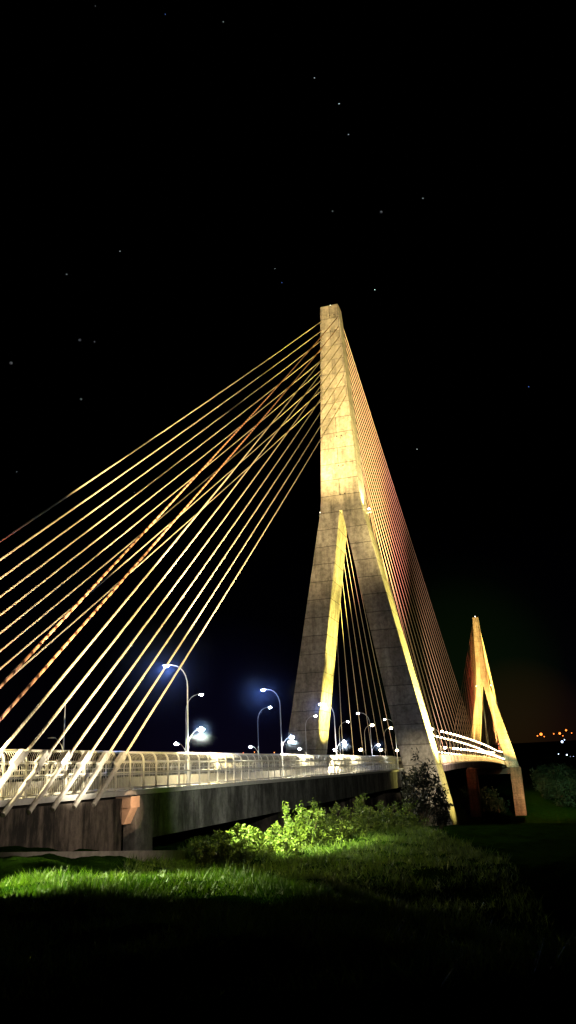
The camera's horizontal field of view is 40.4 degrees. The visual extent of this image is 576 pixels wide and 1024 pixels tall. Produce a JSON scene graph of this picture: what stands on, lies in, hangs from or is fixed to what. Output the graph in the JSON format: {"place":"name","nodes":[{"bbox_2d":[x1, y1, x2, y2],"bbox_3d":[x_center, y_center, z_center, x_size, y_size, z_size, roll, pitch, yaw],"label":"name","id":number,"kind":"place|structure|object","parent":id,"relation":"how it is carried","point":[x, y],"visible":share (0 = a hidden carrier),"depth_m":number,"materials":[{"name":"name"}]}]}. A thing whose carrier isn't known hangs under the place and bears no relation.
{"place":"outdoors","nodes":[
{"label":"outdoors","id":0,"kind":"place"},
{"bbox_2d":[0,740,575,1023],"bbox_3d":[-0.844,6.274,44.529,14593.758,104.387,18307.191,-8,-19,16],"label":"ground","id":1,"kind":"structure","parent":0,"point":[538,841],"depth_m":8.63,"materials":[{"name":"green plant"}]},
{"bbox_2d":[0,850,184,861],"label":"retaining wall","id":2,"kind":"structure","parent":1,"relation":"on","point":[179,854],"depth_m":46.26,"materials":[{"name":"concrete"}]},
{"bbox_2d":[189,837,237,865],"bbox_3d":[-4.972,22.944,52.681,2.826,2.366,3.077,11,-23,-36],"label":"shrub","id":3,"kind":"object","parent":1,"relation":"on","point":[205,854],"visible":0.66,"depth_m":52.16,"materials":[{"name":"green plant"}]},
{"bbox_2d":[209,822,252,864],"bbox_3d":[-3.917,22.609,52.758,3.009,3.192,2.684,1,-19,-10],"label":"shrub","id":4,"kind":"object","parent":1,"relation":"on","point":[238,854],"visible":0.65,"depth_m":52.39,"materials":[{"name":"green plant"}]},
{"bbox_2d":[226,823,277,858],"bbox_3d":[-2.569,23.486,55.324,4.174,2.826,3.272,-8,-19,16],"label":"shrub","id":5,"kind":"object","parent":1,"relation":"on","point":[250,835],"visible":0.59,"depth_m":55.16,"materials":[{"name":"green plant"}]},
{"bbox_2d":[0,304,526,850],"bbox_3d":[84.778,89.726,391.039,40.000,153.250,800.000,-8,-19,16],"label":"cable stayed bridge","id":6,"kind":"structure","parent":1,"relation":"on","point":[138,818],"depth_m":140.97,"materials":[{"name":"concrete"}]},
{"bbox_2d":[47,699,65,779],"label":"street lamp","id":7,"kind":"object","parent":6,"relation":"on","point":[63,736],"visible":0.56,"depth_m":72.28,"materials":[{"name":"metal"}]},
{"bbox_2d":[0,760,315,781],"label":"safety fence","id":8,"kind":"object","parent":6,"relation":"on","point":[149,773],"visible":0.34,"depth_m":91.17,"materials":[{"name":"white metal"}]},
{"bbox_2d":[162,664,205,759],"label":"street lamp","id":9,"kind":"object","parent":6,"relation":"on","point":[200,729],"visible":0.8,"depth_m":68.73,"materials":[{"name":"metal"}]},
{"bbox_2d":[173,693,203,760],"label":"street lamp","id":10,"kind":"object","parent":6,"relation":"on","point":[177,743],"visible":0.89,"depth_m":97.16,"materials":[{"name":"metal"}]},
{"bbox_2d":[0,749,398,799],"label":"safety fence","id":11,"kind":"object","parent":6,"relation":"on","point":[192,770],"visible":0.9,"depth_m":63.87,"materials":[{"name":"white metal"}]},
{"bbox_2d":[248,706,270,770],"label":"street lamp","id":12,"kind":"object","parent":6,"relation":"on","point":[258,736],"visible":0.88,"depth_m":121.90,"materials":[{"name":"metal"}]},
{"bbox_2d":[260,688,294,776],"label":"street lamp","id":13,"kind":"object","parent":6,"relation":"on","point":[264,689],"visible":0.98,"depth_m":93.64,"materials":[{"name":"metal"}]},
{"bbox_2d":[298,715,316,768],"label":"street lamp","id":14,"kind":"object","parent":6,"relation":"on","point":[305,737],"visible":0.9,"depth_m":147.11,"materials":[{"name":"metal"}]},
{"bbox_2d":[318,703,345,763],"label":"street lamp","id":15,"kind":"object","parent":6,"relation":"on","point":[335,730],"visible":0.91,"depth_m":118.56,"materials":[{"name":"metal"}]},
{"bbox_2d":[333,721,349,763],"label":"street lamp","id":16,"kind":"object","parent":6,"relation":"on","point":[339,740],"visible":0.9,"depth_m":171.71,"materials":[{"name":"metal"}]},
{"bbox_2d":[331,757,401,767],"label":"safety fence","id":17,"kind":"object","parent":6,"relation":"on","point":[399,761],"visible":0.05,"depth_m":199.00,"materials":[{"name":"white metal"}]},
{"bbox_2d":[359,724,373,751],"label":"street lamp","id":18,"kind":"object","parent":6,"relation":"on","point":[371,725],"visible":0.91,"depth_m":197.01,"materials":[{"name":"metal"}]},
{"bbox_2d":[357,712,379,769],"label":"street lamp","id":19,"kind":"object","parent":6,"relation":"on","point":[370,736],"visible":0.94,"depth_m":143.16,"materials":[{"name":"metal"}]},
{"bbox_2d":[439,754,505,764],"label":"safety fence","id":20,"kind":"object","parent":6,"relation":"on","point":[452,758],"visible":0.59,"depth_m":284.95,"materials":[{"name":"white metal"}]},
{"bbox_2d":[259,829,305,854],"bbox_3d":[-0.544,24.663,58.192,3.901,2.232,3.010,-8,-19,16],"label":"shrub","id":21,"kind":"object","parent":1,"relation":"on","point":[279,844],"visible":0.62,"depth_m":57.58,"materials":[{"name":"green plant"}]},
{"bbox_2d":[271,801,318,848],"bbox_3d":[0.541,24.753,61.418,4.182,4.063,3.080,-3,-18,2],"label":"shrub","id":22,"kind":"object","parent":1,"relation":"on","point":[298,832],"visible":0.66,"depth_m":60.77,"materials":[{"name":"green plant"}]},
{"bbox_2d":[293,796,345,844],"bbox_3d":[2.213,25.683,64.406,3.982,4.321,3.715,6,-20,-24],"label":"shrub","id":23,"kind":"object","parent":1,"relation":"on","point":[317,827],"visible":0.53,"depth_m":63.57,"materials":[{"name":"green plant"}]},
{"bbox_2d":[111,823,554,936],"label":"tall grass","id":24,"kind":"structure","parent":1,"relation":"on","point":[442,845],"depth_m":47.19,"materials":[{"name":"green plant"}]},
{"bbox_2d":[319,809,353,840],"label":"shrub","id":25,"kind":"object","parent":1,"relation":"on","point":[345,828],"visible":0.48,"depth_m":66.02,"materials":[{"name":"green plant"}]},
{"bbox_2d":[328,801,369,835],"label":"shrub","id":26,"kind":"object","parent":1,"relation":"on","point":[345,812],"visible":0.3,"depth_m":69.31,"materials":[{"name":"green plant"}]},
{"bbox_2d":[346,793,388,831],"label":"shrub","id":27,"kind":"object","parent":1,"relation":"on","point":[373,823],"visible":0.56,"depth_m":73.19,"materials":[{"name":"green plant"}]},
{"bbox_2d":[370,799,412,828],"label":"shrub","id":28,"kind":"object","parent":1,"relation":"on","point":[389,815],"visible":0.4,"depth_m":76.94,"materials":[{"name":"green plant"}]},
{"bbox_2d":[385,798,428,827],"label":"shrub","id":29,"kind":"object","parent":1,"relation":"on","point":[404,817],"visible":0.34,"depth_m":79.31,"materials":[{"name":"green plant"}]},
{"bbox_2d":[399,747,448,825],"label":"tree","id":30,"kind":"object","parent":1,"relation":"on","point":[421,808],"visible":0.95,"depth_m":113.92,"materials":[{"name":"green plant"}]},
{"bbox_2d":[427,794,453,829],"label":"tree","id":31,"kind":"object","parent":1,"relation":"on","point":[443,820],"visible":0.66,"depth_m":116.88,"materials":[{"name":"green plant"}]},
{"bbox_2d":[463,785,498,811],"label":"tree","id":32,"kind":"object","parent":1,"relation":"on","point":[484,795],"visible":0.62,"depth_m":590.96,"materials":[{"name":"green plant"}]},
{"bbox_2d":[482,791,497,811],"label":"tree","id":33,"kind":"object","parent":1,"relation":"on","point":[487,809],"visible":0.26,"depth_m":593.60,"materials":[{"name":"green plant"}]},
{"bbox_2d":[489,796,510,812],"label":"tree","id":34,"kind":"object","parent":1,"relation":"on","point":[498,803],"visible":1,"depth_m":586.06,"materials":[{"name":"green plant"}]},
{"bbox_2d":[530,765,552,789],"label":"tree","id":35,"kind":"object","parent":1,"relation":"on","point":[539,770],"visible":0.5,"depth_m":689.86,"materials":[{"name":"green plant"}]},
{"bbox_2d":[534,778,556,798],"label":"tree","id":36,"kind":"object","parent":1,"relation":"on","point":[541,784],"visible":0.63,"depth_m":623.86,"materials":[{"name":"green plant"}]},
{"bbox_2d":[539,780,558,799],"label":"tree","id":37,"kind":"object","parent":1,"relation":"on","point":[544,789],"visible":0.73,"depth_m":618.77,"materials":[{"name":"green plant"}]},
{"bbox_2d":[542,762,558,771],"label":"tree","id":38,"kind":"object","parent":1,"relation":"on","point":[552,764],"visible":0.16,"depth_m":748.86,"materials":[{"name":"green plant"}]},
{"bbox_2d":[543,778,558,798],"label":"tree","id":39,"kind":"object","parent":1,"relation":"on","point":[545,781],"visible":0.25,"depth_m":628.54,"materials":[{"name":"green plant"}]},
{"bbox_2d":[544,765,573,781],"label":"tree","id":40,"kind":"object","parent":1,"relation":"on","point":[557,773],"visible":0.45,"depth_m":648.30,"materials":[{"name":"green plant"}]},
{"bbox_2d":[548,779,575,807],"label":"tree","id":41,"kind":"object","parent":1,"relation":"on","point":[569,788],"visible":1,"depth_m":586.77,"materials":[{"name":"green plant"}]},
{"bbox_2d":[554,776,573,798],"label":"tree","id":42,"kind":"object","parent":1,"relation":"on","point":[564,779],"visible":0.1,"depth_m":618.21,"materials":[{"name":"green plant"}]},
{"bbox_2d":[555,763,573,772],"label":"tree","id":43,"kind":"object","parent":1,"relation":"on","point":[565,767],"visible":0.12,"depth_m":714.22,"materials":[{"name":"green plant"}]},
{"bbox_2d":[569,771,575,780],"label":"tree","id":44,"kind":"object","parent":1,"relation":"on","point":[572,774],"visible":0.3,"depth_m":695.83,"materials":[{"name":"green plant"}]},
{"bbox_2d":[0,0,575,768],"label":"sky","id":45,"kind":"structure","parent":0,"point":[185,191],"materials":[{"name":"black"}]}
]}

